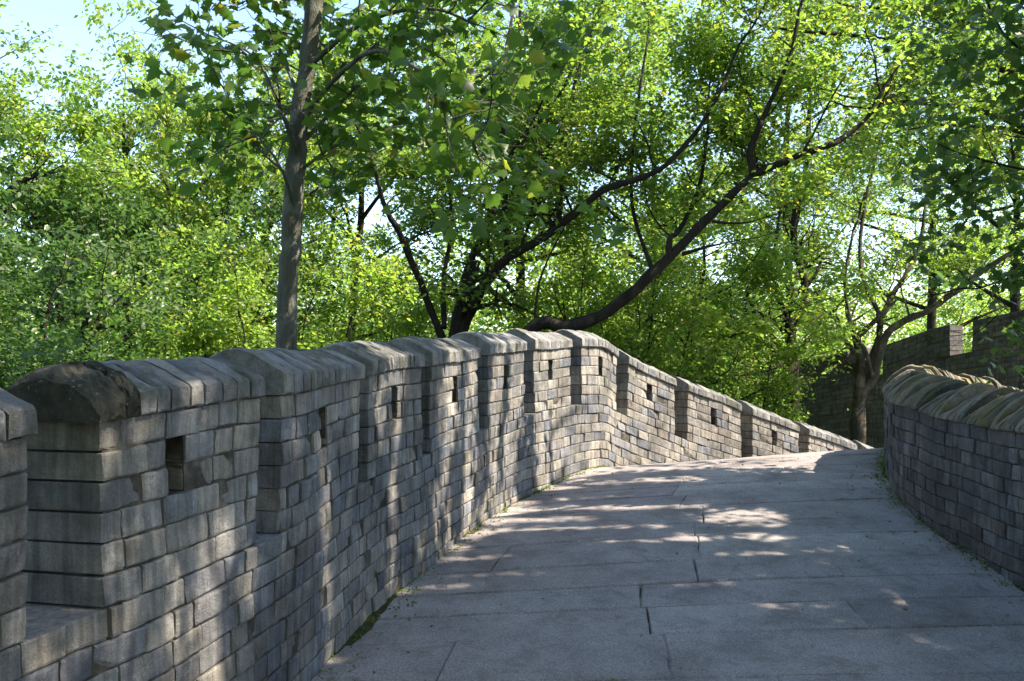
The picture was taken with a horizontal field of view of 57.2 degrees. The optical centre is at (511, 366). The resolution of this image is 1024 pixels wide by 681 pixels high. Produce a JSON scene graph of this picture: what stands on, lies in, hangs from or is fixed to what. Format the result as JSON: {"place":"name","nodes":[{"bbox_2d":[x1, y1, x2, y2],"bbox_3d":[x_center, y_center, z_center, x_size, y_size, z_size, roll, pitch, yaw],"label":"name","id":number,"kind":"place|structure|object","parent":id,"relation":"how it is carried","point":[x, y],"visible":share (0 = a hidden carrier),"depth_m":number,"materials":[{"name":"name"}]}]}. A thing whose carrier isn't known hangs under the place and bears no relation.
{"place":"outdoors","nodes":[
{"label":"outdoors","id":0,"kind":"place"},
{"bbox_2d":[0,0,1023,348],"label":"sky","id":1,"kind":"structure","parent":0,"point":[39,13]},
{"bbox_2d":[311,448,1023,680],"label":"path","id":2,"kind":"structure","parent":0,"point":[732,613],"depth_m":5.81,"materials":[{"name":"stone"}]},
{"bbox_2d":[323,478,565,665],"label":"verge","id":3,"kind":"structure","parent":2,"relation":"on","point":[368,625],"depth_m":5.41,"materials":[{"name":"green plant"}]},
{"bbox_2d":[318,464,610,680],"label":"moss","id":4,"kind":"object","parent":3,"relation":"on","point":[504,511],"visible":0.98,"depth_m":6.35,"materials":[{"name":"green plant"}]},
{"bbox_2d":[333,447,1013,680],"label":"fallen leaves","id":5,"kind":"object","parent":2,"relation":"on","point":[613,679],"visible":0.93,"depth_m":6.63,"materials":[{"name":"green plant"}]},
{"bbox_2d":[861,449,1023,600],"bbox_3d":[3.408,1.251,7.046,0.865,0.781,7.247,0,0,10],"label":"moss","id":6,"kind":"object","parent":2,"relation":"on","point":[882,465],"visible":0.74,"depth_m":7.47,"materials":[{"name":"green plant"}]},
{"bbox_2d":[882,364,1023,587],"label":"parapet wall","id":7,"kind":"structure","parent":2,"relation":"on","point":[954,455],"depth_m":6.75,"materials":[{"name":"brick"}]},
{"bbox_2d":[639,518,703,660],"bbox_3d":[2.561,1.888,6.373,6.333,1.941,17.215,0,0,17],"label":"path bedding","id":8,"kind":"object","parent":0,"point":[640,592],"visible":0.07,"depth_m":5.76,"materials":[{"name":"soil"}]},
{"bbox_3d":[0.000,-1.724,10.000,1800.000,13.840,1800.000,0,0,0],"label":"ground","id":9,"kind":"structure","parent":0,"visible":0},
{"bbox_2d":[0,0,161,357],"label":"broadleaf tree","id":10,"kind":"object","parent":9,"relation":"on","point":[42,155],"visible":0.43,"depth_m":12.59,"materials":[{"name":"green plant"}]},
{"bbox_2d":[0,173,235,390],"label":"shrub","id":11,"kind":"object","parent":9,"relation":"on","point":[12,345],"visible":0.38,"depth_m":8.43,"materials":[{"name":"green plant"}]},
{"bbox_2d":[1,0,271,356],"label":"broadleaf tree","id":12,"kind":"object","parent":9,"relation":"on","point":[128,147],"visible":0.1,"depth_m":16.46,"materials":[{"name":"green plant"}]},
{"bbox_2d":[0,119,323,360],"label":"broadleaf tree","id":13,"kind":"object","parent":9,"relation":"on","point":[42,203],"visible":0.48,"depth_m":11.85,"materials":[{"name":"green plant"}]},
{"bbox_2d":[1,40,353,354],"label":"broadleaf tree","id":14,"kind":"object","parent":9,"relation":"on","point":[183,205],"visible":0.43,"depth_m":13.57,"materials":[{"name":"green plant"}]},
{"bbox_2d":[32,190,418,359],"bbox_3d":[-2.883,0.738,10.892,3.711,5.706,3.470,0,0,17],"label":"shrub","id":15,"kind":"object","parent":9,"relation":"on","point":[236,305],"visible":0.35,"depth_m":10.70,"materials":[{"name":"green plant"}]},
{"bbox_2d":[77,49,428,347],"bbox_3d":[-4.164,-0.972,16.252,5.757,9.061,5.457,0,0,21],"label":"broadleaf tree","id":16,"kind":"object","parent":9,"relation":"on","point":[275,136],"visible":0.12,"depth_m":15.40,"materials":[{"name":"green plant"}]},
{"bbox_2d":[194,0,502,338],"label":"broadleaf tree","id":17,"kind":"object","parent":9,"relation":"on","point":[361,213],"visible":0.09,"depth_m":17.34,"materials":[{"name":"green plant"}]},
{"bbox_2d":[268,240,479,348],"bbox_3d":[-2.003,0.716,15.194,4.068,5.527,3.046,0,0,0],"label":"shrub","id":18,"kind":"object","parent":9,"relation":"on","point":[405,328],"visible":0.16,"depth_m":14.97,"materials":[{"name":"green plant"}]},
{"bbox_2d":[122,0,637,349],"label":"maple tree","id":19,"kind":"object","parent":9,"relation":"on","point":[304,105],"visible":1,"depth_m":6.12,"materials":[{"name":"green plant"}]},
{"bbox_2d":[0,328,872,680],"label":"battlement wall","id":20,"kind":"structure","parent":9,"relation":"on","point":[246,514],"depth_m":4.12,"materials":[{"name":"grey brick"}]},
{"bbox_2d":[0,130,1023,413],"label":"woodland","id":21,"kind":"object","parent":9,"relation":"on","point":[912,328],"visible":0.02,"depth_m":25.50,"materials":[{"name":"green plant"}]},
{"bbox_2d":[342,0,693,337],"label":"broadleaf tree","id":22,"kind":"object","parent":9,"relation":"on","point":[520,20],"visible":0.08,"depth_m":18.80,"materials":[{"name":"green plant"}]},
{"bbox_2d":[237,0,854,337],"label":"multi stemmed tree","id":23,"kind":"object","parent":9,"relation":"on","point":[469,295],"visible":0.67,"depth_m":12.59,"materials":[{"name":"green plant"}]},
{"bbox_2d":[489,195,739,399],"bbox_3d":[1.441,0.449,13.836,3.814,5.855,3.071,0,0,34],"label":"shrub","id":24,"kind":"object","parent":9,"relation":"on","point":[630,345],"visible":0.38,"depth_m":13.27,"materials":[{"name":"green plant"}]},
{"bbox_2d":[499,0,836,369],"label":"broadleaf tree","id":25,"kind":"object","parent":9,"relation":"on","point":[676,131],"visible":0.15,"depth_m":17.46,"materials":[{"name":"green plant"}]},
{"bbox_2d":[499,159,884,399],"bbox_3d":[2.626,-0.199,15.248,5.830,7.049,6.034,0,0,0],"label":"bush","id":26,"kind":"object","parent":9,"relation":"on","point":[756,277],"visible":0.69,"depth_m":14.30,"materials":[{"name":"green plant"}]},
{"bbox_2d":[586,0,900,418],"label":"dark trunked tree","id":27,"kind":"object","parent":9,"relation":"on","point":[794,222],"visible":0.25,"depth_m":16.59,"materials":[{"name":"green plant"}]},
{"bbox_2d":[663,286,838,425],"bbox_3d":[3.531,0.996,15.653,3.522,4.654,2.758,0,0,0],"label":"shrub","id":28,"kind":"object","parent":9,"relation":"on","point":[775,393],"visible":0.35,"depth_m":15.24,"materials":[{"name":"green plant"}]},
{"bbox_2d":[523,0,986,331],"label":"leaning tree","id":29,"kind":"object","parent":9,"relation":"on","point":[750,168],"visible":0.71,"depth_m":12.13,"materials":[{"name":"green plant"}]},
{"bbox_2d":[613,0,945,359],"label":"broadleaf tree","id":30,"kind":"object","parent":9,"relation":"on","point":[805,227],"visible":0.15,"depth_m":19.84,"materials":[{"name":"green plant"}]},
{"bbox_2d":[656,0,1023,222],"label":"canopy tree","id":31,"kind":"object","parent":9,"relation":"on","point":[958,9],"visible":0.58,"depth_m":12.80,"materials":[{"name":"green plant"}]},
{"bbox_2d":[732,17,1023,334],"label":"broadleaf tree","id":32,"kind":"object","parent":9,"relation":"on","point":[931,320],"visible":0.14,"depth_m":24.01,"materials":[{"name":"green plant"}]},
{"bbox_2d":[777,65,1023,443],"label":"forked tree","id":33,"kind":"object","parent":9,"relation":"on","point":[865,373],"visible":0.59,"depth_m":15.38,"materials":[{"name":"green plant"}]},
{"bbox_2d":[799,310,1023,447],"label":"wall","id":34,"kind":"structure","parent":9,"relation":"on","point":[828,407],"depth_m":18.89,"materials":[{"name":"brick"}]},
{"bbox_2d":[826,2,1023,314],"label":"broadleaf tree","id":35,"kind":"object","parent":9,"relation":"on","point":[1018,216],"visible":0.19,"depth_m":20.91,"materials":[{"name":"green plant"}]},
{"bbox_2d":[870,0,1023,384],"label":"overhanging maple","id":36,"kind":"object","parent":9,"relation":"on","point":[967,58],"visible":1,"depth_m":8.29,"materials":[{"name":"green plant"}]}
]}

